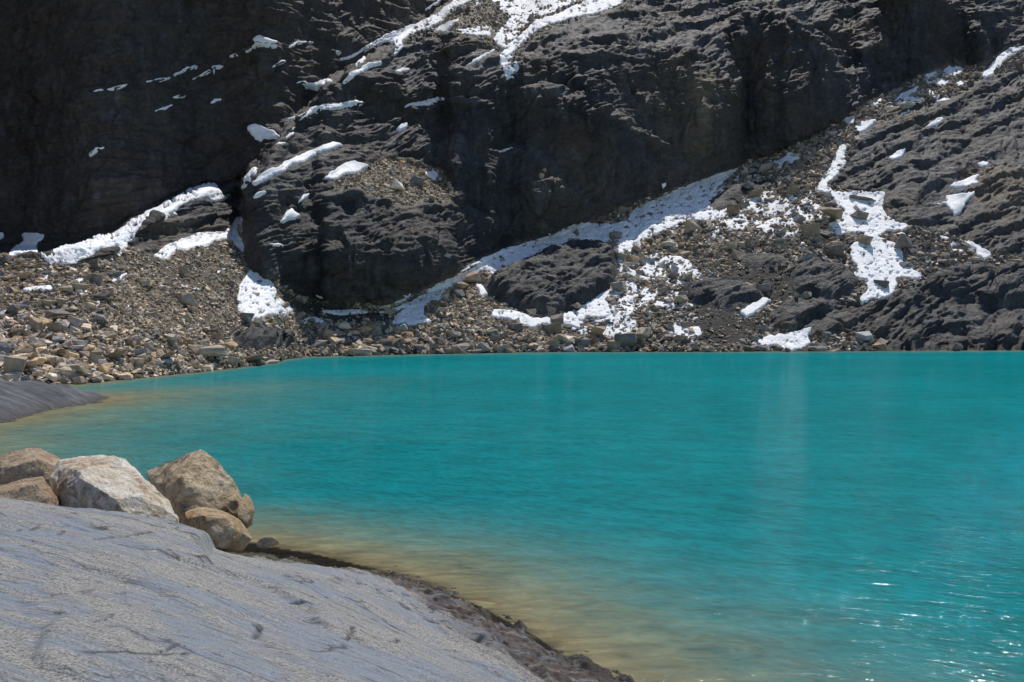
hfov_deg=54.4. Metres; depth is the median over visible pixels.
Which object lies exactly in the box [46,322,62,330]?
boulder
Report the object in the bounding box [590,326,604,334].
boulder
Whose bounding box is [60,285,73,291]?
boulder
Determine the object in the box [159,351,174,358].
boulder
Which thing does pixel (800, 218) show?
boulder
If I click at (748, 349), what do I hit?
boulder
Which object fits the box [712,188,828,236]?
snow patch
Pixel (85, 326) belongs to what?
boulder
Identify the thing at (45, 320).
boulder
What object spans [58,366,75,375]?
boulder
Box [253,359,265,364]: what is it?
boulder
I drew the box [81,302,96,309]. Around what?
boulder
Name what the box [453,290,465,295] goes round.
boulder
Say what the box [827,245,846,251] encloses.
boulder
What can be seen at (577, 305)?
boulder
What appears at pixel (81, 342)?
boulder
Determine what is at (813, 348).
boulder
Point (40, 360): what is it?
boulder
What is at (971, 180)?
snow patch
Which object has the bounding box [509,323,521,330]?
boulder
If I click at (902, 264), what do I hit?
boulder
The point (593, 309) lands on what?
snow patch
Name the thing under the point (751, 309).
snow patch
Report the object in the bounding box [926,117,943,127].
snow patch
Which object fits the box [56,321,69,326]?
boulder
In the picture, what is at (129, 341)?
boulder
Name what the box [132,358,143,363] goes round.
boulder
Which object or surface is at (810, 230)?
boulder
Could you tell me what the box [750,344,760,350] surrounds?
boulder
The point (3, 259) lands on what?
boulder
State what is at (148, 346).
boulder
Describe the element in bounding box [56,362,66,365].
boulder
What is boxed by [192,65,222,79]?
snow patch
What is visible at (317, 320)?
snow patch
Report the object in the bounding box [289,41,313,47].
snow patch
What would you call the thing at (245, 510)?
boulder
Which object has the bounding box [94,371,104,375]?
boulder
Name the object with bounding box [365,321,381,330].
boulder
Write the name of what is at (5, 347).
boulder
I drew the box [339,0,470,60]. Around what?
snow patch
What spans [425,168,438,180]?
snow patch
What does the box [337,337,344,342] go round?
boulder
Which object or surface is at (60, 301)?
boulder
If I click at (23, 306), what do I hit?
boulder
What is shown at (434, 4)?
snow patch
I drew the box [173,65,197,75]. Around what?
snow patch
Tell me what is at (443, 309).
boulder
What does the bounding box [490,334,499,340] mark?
boulder
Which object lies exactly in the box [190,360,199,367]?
boulder
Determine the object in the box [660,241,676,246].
boulder
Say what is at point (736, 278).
boulder
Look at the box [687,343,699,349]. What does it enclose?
boulder
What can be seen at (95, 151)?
snow patch
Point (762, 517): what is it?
lake water
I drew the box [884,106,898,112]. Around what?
boulder
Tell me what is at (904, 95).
snow patch
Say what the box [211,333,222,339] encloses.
boulder
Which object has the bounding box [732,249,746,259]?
boulder
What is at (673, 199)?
snow patch
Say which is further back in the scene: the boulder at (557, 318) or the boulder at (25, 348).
the boulder at (557, 318)
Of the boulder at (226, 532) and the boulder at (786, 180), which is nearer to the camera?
the boulder at (226, 532)
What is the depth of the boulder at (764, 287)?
109.72 m
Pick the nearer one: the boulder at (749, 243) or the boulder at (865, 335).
the boulder at (865, 335)
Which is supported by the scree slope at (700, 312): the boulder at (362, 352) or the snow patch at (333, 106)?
the boulder at (362, 352)
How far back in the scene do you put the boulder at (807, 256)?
113.08 m
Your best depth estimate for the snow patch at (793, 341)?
102.29 m
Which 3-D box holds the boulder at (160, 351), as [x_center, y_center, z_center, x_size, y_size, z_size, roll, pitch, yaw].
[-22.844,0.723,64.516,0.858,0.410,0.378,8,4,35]
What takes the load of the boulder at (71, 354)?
on the scree slope at (700, 312)
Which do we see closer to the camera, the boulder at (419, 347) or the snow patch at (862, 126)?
the boulder at (419, 347)
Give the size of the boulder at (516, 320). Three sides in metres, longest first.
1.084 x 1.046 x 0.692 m
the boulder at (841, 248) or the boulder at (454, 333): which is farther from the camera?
the boulder at (841, 248)
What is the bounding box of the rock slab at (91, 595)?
[0,498,633,681]
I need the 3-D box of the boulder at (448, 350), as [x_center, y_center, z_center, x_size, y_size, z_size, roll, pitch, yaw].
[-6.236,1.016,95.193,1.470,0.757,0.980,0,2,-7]
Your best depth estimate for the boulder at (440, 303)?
101.52 m
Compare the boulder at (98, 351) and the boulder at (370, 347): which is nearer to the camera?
the boulder at (98, 351)
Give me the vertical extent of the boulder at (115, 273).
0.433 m
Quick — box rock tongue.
[0,379,109,423]
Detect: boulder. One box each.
[0,256,7,262]
[0,338,14,342]
[0,341,11,352]
[0,448,60,487]
[0,476,59,505]
[3,372,21,380]
[4,355,27,373]
[7,304,20,314]
[7,339,19,344]
[8,343,16,350]
[10,328,24,333]
[14,345,33,352]
[16,272,27,278]
[16,353,29,356]
[20,304,29,308]
[20,375,30,380]
[22,330,32,336]
[23,351,37,357]
[25,360,35,367]
[28,316,42,330]
[28,336,41,343]
[31,342,46,348]
[32,357,46,364]
[32,372,43,376]
[39,299,56,306]
[39,317,52,324]
[40,348,49,354]
[42,354,55,360]
[45,309,70,316]
[45,373,61,381]
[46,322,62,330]
[49,348,60,353]
[49,357,65,364]
[50,455,178,522]
[51,335,62,341]
[56,298,67,306]
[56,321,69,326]
[56,348,65,354]
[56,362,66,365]
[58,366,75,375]
[59,364,91,373]
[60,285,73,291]
[60,378,70,383]
[68,315,83,327]
[68,352,79,358]
[68,373,79,380]
[70,282,88,290]
[71,345,83,350]
[72,376,85,383]
[74,339,87,346]
[77,361,87,368]
[80,323,91,329]
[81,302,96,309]
[83,273,91,278]
[86,261,101,271]
[88,347,103,357]
[89,354,104,363]
[90,376,102,382]
[92,273,102,285]
[93,291,109,298]
[93,315,106,321]
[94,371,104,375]
[97,359,105,364]
[98,364,111,374]
[100,374,111,380]
[104,331,117,339]
[104,348,128,358]
[105,288,113,296]
[108,270,121,276]
[117,372,132,379]
[125,337,136,344]
[128,348,146,356]
[131,368,141,373]
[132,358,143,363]
[135,353,146,359]
[143,280,154,286]
[144,344,153,349]
[146,449,241,525]
[155,349,163,355]
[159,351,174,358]
[166,333,177,340]
[170,361,182,368]
[177,350,187,356]
[178,266,188,274]
[178,292,197,306]
[185,507,251,552]
[186,339,197,344]
[187,344,200,353]
[189,345,227,356]
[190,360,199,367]
[203,365,212,370]
[209,329,222,332]
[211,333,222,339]
[224,341,237,346]
[227,356,240,363]
[237,493,254,528]
[239,313,254,323]
[244,354,264,360]
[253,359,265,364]
[257,537,278,550]
[266,359,278,363]
[283,302,289,307]
[298,296,307,303]
[311,339,327,347]
[322,329,338,338]
[327,336,340,344]
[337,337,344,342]
[338,322,351,328]
[344,350,354,355]
[347,348,371,355]
[357,325,371,332]
[361,345,376,353]
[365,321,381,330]
[371,327,381,332]
[375,344,390,351]
[379,305,390,308]
[380,339,398,346]
[381,341,392,345]
[391,179,403,188]
[392,323,407,330]
[397,338,405,342]
[410,176,424,185]
[414,344,423,351]
[417,337,430,341]
[423,346,432,352]
[430,184,439,189]
[430,300,447,307]
[434,307,447,314]
[434,349,444,353]
[443,348,454,353]
[448,331,461,336]
[450,343,469,351]
[452,282,468,288]
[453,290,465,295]
[454,347,465,353]
[465,270,481,281]
[471,349,481,353]
[477,342,490,352]
[486,329,499,335]
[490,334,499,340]
[493,343,509,352]
[504,347,512,352]
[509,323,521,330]
[510,318,519,322]
[526,14,533,21]
[543,322,561,333]
[546,305,555,313]
[547,339,558,346]
[550,313,563,323]
[554,334,567,340]
[562,335,576,343]
[563,344,575,351]
[571,302,583,308]
[580,338,590,345]
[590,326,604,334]
[590,337,599,342]
[605,240,618,245]
[607,340,621,350]
[609,231,621,239]
[610,281,625,290]
[614,252,626,260]
[614,332,636,345]
[617,206,627,212]
[626,254,639,261]
[631,245,641,252]
[635,327,650,339]
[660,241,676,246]
[660,334,671,340]
[673,295,688,302]
[673,335,687,341]
[678,272,691,279]
[678,291,687,295]
[684,219,698,233]
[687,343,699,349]
[700,346,715,351]
[723,242,735,248]
[727,204,739,214]
[731,276,740,279]
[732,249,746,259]
[737,241,745,247]
[740,182,754,188]
[742,346,753,351]
[745,239,754,247]
[747,189,763,197]
[748,336,759,341]
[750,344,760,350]
[756,284,770,291]
[758,162,772,172]
[772,238,787,241]
[772,242,783,245]
[783,177,792,182]
[786,182,799,193]
[792,159,806,167]
[793,215,804,222]
[800,223,819,238]
[803,252,814,260]
[807,346,819,351]
[818,207,842,219]
[818,346,826,351]
[820,230,833,236]
[825,131,836,136]
[825,200,837,206]
[827,242,840,246]
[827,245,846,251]
[849,195,875,200]
[850,210,868,219]
[856,331,872,339]
[858,234,873,244]
[871,342,887,349]
[874,280,889,287]
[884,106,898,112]
[894,233,912,247]
[899,100,915,108]
[899,262,911,266]
[926,252,937,256]
[940,259,952,264]
[952,343,963,349]
[1007,259,1023,262]
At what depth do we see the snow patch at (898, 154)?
131.94 m
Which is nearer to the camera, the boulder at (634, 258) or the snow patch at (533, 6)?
the boulder at (634, 258)
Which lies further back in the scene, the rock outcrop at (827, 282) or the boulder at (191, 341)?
the rock outcrop at (827, 282)
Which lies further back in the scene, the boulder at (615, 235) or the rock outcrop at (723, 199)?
the rock outcrop at (723, 199)
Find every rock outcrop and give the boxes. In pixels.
[233,326,295,351]
[484,239,618,314]
[682,277,765,311]
[709,179,772,211]
[739,252,789,271]
[789,257,858,300]
[925,261,1023,309]
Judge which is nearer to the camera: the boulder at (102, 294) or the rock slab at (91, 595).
the rock slab at (91, 595)
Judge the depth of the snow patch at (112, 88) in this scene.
93.22 m
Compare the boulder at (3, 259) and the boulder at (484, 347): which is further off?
the boulder at (484, 347)
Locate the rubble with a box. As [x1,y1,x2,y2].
[0,0,1023,383]
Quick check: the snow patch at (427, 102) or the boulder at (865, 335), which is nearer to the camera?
the boulder at (865, 335)
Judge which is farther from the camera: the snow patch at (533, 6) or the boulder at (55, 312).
the snow patch at (533, 6)
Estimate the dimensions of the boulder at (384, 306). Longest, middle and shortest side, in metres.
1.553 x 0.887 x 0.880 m
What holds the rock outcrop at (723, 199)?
on the scree slope at (700, 312)
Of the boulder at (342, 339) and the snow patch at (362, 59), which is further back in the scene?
the snow patch at (362, 59)
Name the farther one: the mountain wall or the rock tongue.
the mountain wall
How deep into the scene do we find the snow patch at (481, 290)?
106.72 m
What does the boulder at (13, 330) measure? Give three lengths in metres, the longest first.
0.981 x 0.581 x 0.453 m
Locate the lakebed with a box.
[245,543,343,562]
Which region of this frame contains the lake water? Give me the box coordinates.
[0,351,1023,681]
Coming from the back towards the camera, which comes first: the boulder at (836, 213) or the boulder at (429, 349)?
the boulder at (836, 213)
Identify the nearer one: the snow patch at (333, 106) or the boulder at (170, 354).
the boulder at (170, 354)
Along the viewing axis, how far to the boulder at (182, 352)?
66.37 m
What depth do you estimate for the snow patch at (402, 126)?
115.20 m
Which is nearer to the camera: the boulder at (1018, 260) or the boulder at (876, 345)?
the boulder at (876, 345)
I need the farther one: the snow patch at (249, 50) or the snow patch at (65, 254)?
the snow patch at (249, 50)
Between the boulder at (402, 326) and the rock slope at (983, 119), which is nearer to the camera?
the boulder at (402, 326)
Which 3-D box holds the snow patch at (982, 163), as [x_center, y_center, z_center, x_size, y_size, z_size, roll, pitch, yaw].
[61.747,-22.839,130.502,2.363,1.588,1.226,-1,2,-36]
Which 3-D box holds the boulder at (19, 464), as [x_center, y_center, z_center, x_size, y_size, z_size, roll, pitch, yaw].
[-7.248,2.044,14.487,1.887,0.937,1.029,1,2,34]
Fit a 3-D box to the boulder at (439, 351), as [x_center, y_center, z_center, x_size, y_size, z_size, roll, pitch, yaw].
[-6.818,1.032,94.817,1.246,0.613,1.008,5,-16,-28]
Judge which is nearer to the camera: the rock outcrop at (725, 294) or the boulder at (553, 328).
the boulder at (553, 328)
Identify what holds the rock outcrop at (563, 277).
on the scree slope at (700, 312)
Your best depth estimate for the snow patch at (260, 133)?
101.07 m
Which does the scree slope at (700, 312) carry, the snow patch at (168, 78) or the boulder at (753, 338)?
the boulder at (753, 338)
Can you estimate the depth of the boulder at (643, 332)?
101.51 m
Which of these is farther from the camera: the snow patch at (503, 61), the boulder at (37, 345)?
the snow patch at (503, 61)
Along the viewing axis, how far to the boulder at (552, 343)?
99.98 m
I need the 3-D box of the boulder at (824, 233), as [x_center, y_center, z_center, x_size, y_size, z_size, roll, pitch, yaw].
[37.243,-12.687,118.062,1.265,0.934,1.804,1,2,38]
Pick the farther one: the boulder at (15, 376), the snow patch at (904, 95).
the snow patch at (904, 95)
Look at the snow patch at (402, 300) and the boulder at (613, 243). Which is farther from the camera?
the boulder at (613, 243)
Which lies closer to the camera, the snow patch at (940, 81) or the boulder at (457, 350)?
the boulder at (457, 350)
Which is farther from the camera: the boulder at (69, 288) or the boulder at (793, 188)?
the boulder at (793, 188)
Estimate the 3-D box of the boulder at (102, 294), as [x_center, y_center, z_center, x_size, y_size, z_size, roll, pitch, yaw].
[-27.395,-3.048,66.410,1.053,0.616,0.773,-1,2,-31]
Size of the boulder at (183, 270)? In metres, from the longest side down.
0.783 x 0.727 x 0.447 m
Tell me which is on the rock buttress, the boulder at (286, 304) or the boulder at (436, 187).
the boulder at (436, 187)
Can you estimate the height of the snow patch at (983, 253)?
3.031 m
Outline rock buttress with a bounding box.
[240,0,508,304]
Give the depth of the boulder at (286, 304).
89.84 m
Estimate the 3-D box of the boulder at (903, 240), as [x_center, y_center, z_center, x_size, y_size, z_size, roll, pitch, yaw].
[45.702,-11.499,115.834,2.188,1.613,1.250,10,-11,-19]
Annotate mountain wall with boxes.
[0,0,457,263]
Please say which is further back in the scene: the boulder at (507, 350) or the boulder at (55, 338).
the boulder at (507, 350)
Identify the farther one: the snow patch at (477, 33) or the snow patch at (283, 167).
the snow patch at (477, 33)
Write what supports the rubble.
on the scree slope at (700, 312)
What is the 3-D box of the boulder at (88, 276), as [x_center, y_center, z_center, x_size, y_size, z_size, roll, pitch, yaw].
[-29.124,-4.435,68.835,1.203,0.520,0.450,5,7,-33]
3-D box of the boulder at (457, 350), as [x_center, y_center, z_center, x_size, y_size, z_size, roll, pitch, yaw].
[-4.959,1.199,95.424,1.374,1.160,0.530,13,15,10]
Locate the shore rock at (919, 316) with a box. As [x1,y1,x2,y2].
[769,280,1023,350]
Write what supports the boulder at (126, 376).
on the scree slope at (700, 312)
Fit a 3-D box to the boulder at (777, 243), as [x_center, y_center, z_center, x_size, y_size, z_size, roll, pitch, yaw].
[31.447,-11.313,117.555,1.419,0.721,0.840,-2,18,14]
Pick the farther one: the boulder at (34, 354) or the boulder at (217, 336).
the boulder at (217, 336)
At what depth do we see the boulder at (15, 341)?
57.49 m
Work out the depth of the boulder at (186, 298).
73.26 m
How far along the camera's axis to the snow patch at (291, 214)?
93.70 m
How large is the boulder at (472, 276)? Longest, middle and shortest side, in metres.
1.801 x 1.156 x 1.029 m
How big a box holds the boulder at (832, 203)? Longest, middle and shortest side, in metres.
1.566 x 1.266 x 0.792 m
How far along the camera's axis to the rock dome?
134.06 m
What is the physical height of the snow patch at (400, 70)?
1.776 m
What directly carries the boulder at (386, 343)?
on the scree slope at (700, 312)
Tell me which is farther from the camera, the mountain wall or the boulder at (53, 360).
the mountain wall
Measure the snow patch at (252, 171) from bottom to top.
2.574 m
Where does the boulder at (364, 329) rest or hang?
on the scree slope at (700, 312)
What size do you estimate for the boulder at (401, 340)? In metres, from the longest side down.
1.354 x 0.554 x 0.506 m
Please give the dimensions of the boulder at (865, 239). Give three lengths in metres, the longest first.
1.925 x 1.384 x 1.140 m
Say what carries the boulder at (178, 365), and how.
on the scree slope at (700, 312)
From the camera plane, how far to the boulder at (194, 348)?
67.97 m
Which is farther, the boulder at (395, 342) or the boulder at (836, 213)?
the boulder at (836, 213)
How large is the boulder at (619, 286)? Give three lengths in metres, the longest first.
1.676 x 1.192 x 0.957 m
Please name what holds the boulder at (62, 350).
on the scree slope at (700, 312)
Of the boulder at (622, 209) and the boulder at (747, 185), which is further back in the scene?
the boulder at (747, 185)
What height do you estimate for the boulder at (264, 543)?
0.209 m
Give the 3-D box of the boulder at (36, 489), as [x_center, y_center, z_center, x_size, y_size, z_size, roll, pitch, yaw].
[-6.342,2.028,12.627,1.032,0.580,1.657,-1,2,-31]
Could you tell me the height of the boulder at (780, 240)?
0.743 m
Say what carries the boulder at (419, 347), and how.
on the scree slope at (700, 312)
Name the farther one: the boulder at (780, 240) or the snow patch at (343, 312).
the boulder at (780, 240)
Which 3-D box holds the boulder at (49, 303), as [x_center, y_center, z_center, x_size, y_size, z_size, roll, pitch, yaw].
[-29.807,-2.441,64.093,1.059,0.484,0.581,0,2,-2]
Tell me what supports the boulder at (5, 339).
on the scree slope at (700, 312)
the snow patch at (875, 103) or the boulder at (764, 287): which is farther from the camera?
the snow patch at (875, 103)
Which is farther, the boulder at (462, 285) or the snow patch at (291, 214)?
the boulder at (462, 285)
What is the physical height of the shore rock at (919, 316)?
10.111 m
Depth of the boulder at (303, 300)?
94.92 m
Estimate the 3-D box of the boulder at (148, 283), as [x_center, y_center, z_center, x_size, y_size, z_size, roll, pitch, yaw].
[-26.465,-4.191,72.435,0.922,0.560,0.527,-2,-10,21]
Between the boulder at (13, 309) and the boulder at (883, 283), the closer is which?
the boulder at (13, 309)
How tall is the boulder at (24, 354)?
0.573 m
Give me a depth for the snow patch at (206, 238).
88.47 m
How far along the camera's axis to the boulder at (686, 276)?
111.40 m
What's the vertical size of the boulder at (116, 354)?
0.830 m
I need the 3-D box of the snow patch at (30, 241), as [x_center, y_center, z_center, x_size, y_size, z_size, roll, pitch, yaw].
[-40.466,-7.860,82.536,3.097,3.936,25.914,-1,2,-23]
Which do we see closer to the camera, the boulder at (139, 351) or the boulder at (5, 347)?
the boulder at (5, 347)
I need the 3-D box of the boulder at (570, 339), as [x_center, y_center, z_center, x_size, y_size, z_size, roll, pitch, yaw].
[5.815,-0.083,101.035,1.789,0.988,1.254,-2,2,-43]
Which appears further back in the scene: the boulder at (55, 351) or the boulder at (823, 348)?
the boulder at (823, 348)
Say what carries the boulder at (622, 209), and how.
on the scree slope at (700, 312)
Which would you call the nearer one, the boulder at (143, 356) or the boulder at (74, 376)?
the boulder at (74, 376)
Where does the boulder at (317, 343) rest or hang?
on the scree slope at (700, 312)
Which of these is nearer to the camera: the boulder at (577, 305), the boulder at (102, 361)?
the boulder at (102, 361)
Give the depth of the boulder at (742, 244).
118.22 m
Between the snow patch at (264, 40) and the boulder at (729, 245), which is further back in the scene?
the boulder at (729, 245)
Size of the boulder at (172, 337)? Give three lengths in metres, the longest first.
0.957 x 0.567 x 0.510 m
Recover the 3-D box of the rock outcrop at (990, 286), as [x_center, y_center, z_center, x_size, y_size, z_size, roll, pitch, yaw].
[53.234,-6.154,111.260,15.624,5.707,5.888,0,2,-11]
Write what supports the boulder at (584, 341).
on the scree slope at (700, 312)
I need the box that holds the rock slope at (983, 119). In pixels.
[831,71,1023,254]
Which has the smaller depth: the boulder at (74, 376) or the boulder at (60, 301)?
the boulder at (74, 376)
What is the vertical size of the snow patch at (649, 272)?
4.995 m
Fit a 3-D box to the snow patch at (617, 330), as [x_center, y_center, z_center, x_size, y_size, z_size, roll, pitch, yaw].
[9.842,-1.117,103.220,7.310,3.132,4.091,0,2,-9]
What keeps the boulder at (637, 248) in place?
on the scree slope at (700, 312)
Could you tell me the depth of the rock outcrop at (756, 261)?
114.52 m
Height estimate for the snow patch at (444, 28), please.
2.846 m
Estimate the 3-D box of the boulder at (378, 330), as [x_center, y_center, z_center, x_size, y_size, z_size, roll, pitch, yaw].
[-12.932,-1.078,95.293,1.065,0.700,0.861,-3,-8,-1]
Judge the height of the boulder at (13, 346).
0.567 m
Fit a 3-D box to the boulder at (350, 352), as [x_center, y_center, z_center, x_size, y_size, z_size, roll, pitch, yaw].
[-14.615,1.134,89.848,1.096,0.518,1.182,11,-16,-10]
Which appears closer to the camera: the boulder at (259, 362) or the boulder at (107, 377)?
the boulder at (107, 377)
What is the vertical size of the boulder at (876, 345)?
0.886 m
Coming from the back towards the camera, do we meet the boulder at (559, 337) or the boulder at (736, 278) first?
the boulder at (736, 278)
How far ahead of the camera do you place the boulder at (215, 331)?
72.69 m
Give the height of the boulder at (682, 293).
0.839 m
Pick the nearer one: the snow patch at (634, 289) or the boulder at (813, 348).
the boulder at (813, 348)
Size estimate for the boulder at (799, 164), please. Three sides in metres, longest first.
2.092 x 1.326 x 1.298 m
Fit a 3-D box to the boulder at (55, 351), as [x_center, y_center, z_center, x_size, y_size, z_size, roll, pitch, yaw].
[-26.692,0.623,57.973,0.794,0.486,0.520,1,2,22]
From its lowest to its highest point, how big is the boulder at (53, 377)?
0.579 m
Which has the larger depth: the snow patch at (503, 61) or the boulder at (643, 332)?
the snow patch at (503, 61)
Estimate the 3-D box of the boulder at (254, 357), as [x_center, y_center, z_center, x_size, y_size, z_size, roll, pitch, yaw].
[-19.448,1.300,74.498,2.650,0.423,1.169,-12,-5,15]
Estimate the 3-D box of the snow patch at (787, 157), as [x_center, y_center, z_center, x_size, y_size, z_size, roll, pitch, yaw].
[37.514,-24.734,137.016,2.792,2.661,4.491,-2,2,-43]
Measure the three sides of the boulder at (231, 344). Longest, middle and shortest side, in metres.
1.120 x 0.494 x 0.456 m
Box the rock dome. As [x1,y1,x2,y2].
[223,0,1023,250]
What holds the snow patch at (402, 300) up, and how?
on the scree slope at (700, 312)
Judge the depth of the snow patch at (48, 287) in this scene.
66.42 m
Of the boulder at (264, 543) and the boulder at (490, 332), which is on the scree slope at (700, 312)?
the boulder at (490, 332)
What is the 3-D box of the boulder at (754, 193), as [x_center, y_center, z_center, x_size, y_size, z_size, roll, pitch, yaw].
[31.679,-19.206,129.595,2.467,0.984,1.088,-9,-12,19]
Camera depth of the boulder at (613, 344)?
99.98 m
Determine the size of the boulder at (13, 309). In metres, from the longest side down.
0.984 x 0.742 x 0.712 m
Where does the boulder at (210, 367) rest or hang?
on the scree slope at (700, 312)
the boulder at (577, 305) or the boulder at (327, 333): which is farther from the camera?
the boulder at (577, 305)
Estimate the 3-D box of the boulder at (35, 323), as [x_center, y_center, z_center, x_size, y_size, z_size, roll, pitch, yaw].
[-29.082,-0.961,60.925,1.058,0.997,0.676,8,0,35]
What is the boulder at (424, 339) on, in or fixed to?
on the scree slope at (700, 312)
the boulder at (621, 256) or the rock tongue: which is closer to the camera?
the rock tongue
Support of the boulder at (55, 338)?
on the scree slope at (700, 312)
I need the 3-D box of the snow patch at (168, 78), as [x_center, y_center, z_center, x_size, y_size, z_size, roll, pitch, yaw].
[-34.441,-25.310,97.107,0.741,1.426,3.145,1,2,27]
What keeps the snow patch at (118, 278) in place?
on the scree slope at (700, 312)
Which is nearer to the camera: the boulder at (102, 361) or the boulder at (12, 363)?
the boulder at (12, 363)
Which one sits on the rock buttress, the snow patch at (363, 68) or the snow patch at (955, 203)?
the snow patch at (363, 68)
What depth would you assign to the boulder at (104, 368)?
57.71 m
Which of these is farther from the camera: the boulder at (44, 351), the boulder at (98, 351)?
the boulder at (98, 351)
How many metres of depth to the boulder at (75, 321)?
61.60 m
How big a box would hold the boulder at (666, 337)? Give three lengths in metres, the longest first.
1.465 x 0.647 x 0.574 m
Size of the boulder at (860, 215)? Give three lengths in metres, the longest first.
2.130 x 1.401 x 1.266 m
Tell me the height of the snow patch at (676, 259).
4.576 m
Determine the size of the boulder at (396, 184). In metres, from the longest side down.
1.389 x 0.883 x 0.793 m
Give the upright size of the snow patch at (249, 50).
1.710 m
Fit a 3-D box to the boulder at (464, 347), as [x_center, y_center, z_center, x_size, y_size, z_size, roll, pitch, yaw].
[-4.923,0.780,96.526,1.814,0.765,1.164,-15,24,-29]
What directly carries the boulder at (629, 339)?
on the scree slope at (700, 312)
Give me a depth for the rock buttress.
106.64 m
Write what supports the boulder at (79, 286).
on the scree slope at (700, 312)
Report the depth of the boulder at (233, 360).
70.91 m
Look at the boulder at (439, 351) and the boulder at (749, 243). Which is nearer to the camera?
the boulder at (439, 351)
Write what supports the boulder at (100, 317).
on the scree slope at (700, 312)
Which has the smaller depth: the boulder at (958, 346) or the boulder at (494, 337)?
the boulder at (494, 337)
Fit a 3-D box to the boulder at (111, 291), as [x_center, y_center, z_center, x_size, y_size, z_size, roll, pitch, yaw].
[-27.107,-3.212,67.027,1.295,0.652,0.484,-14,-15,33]
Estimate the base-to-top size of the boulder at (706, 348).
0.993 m
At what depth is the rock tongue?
41.59 m
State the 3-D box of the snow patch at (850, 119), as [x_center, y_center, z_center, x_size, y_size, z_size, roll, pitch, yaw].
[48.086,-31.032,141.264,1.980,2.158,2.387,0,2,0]
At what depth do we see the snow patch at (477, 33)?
123.69 m
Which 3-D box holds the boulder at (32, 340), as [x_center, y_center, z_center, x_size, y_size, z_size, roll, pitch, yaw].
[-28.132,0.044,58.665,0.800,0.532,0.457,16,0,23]
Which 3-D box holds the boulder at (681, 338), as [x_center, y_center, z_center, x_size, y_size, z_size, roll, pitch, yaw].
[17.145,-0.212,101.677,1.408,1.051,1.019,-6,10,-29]
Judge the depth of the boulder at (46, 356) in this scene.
56.84 m
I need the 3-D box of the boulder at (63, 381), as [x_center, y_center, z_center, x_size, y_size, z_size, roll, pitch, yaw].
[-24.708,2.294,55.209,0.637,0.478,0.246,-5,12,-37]
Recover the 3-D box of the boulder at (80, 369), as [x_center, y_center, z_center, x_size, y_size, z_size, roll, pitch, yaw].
[-24.652,1.556,56.436,1.696,0.633,1.088,-1,11,30]
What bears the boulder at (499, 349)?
on the scree slope at (700, 312)
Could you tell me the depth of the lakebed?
24.34 m
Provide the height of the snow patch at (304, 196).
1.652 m
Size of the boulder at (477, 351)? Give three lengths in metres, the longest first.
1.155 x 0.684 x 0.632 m
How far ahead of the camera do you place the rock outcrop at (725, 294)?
108.48 m
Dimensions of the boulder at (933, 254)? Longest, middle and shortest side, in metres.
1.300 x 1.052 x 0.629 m
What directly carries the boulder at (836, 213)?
on the scree slope at (700, 312)
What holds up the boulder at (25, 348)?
on the scree slope at (700, 312)
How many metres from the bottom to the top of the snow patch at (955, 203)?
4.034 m
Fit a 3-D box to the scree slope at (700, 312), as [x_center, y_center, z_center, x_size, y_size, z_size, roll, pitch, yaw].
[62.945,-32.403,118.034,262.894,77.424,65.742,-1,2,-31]
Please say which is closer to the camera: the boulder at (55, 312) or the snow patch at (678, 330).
the boulder at (55, 312)
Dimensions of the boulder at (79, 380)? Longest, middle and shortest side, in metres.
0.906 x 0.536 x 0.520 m
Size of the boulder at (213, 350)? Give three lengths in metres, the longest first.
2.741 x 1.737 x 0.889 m
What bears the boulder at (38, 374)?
on the scree slope at (700, 312)
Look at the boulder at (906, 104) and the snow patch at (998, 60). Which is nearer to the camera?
the boulder at (906, 104)
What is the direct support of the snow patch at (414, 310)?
on the scree slope at (700, 312)
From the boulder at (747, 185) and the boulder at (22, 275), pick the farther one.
the boulder at (747, 185)
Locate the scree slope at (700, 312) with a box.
[0,44,1023,383]
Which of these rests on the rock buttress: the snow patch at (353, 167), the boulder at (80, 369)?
the snow patch at (353, 167)
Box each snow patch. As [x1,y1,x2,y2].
[9,232,44,255]
[23,284,60,290]
[41,182,229,264]
[89,147,104,156]
[107,84,126,90]
[111,273,126,282]
[146,77,169,81]
[153,216,243,259]
[155,104,172,111]
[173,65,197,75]
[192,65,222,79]
[229,44,255,57]
[237,269,292,320]
[241,167,256,189]
[247,124,279,141]
[252,142,341,185]
[253,35,277,48]
[253,191,265,197]
[269,243,282,246]
[280,208,299,223]
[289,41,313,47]
[296,79,331,90]
[298,193,308,202]
[299,100,362,120]
[304,316,323,322]
[322,309,367,314]
[325,160,367,179]
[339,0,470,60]
[342,61,381,83]
[356,56,365,65]
[379,254,493,325]
[394,294,410,303]
[396,68,409,72]
[396,122,407,131]
[405,97,444,107]
[425,0,440,10]
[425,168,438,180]
[434,19,458,33]
[449,25,502,36]
[466,49,494,65]
[476,284,487,296]
[484,168,737,273]
[491,286,611,329]
[493,0,575,47]
[499,54,518,79]
[501,0,622,56]
[572,316,637,336]
[606,281,692,320]
[617,252,679,286]
[664,255,701,284]
[666,324,701,341]
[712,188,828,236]
[740,297,770,318]
[752,327,811,351]
[773,152,799,164]
[814,143,921,304]
[844,115,854,123]
[855,119,876,132]
[868,98,881,105]
[889,148,905,159]
[896,86,923,103]
[922,71,947,85]
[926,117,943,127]
[934,191,974,215]
[943,66,962,75]
[950,174,978,188]
[964,240,990,259]
[978,161,987,166]
[983,46,1023,78]
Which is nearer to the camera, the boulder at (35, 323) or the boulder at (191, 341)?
the boulder at (35, 323)
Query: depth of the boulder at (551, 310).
105.45 m
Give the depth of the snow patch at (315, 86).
109.23 m

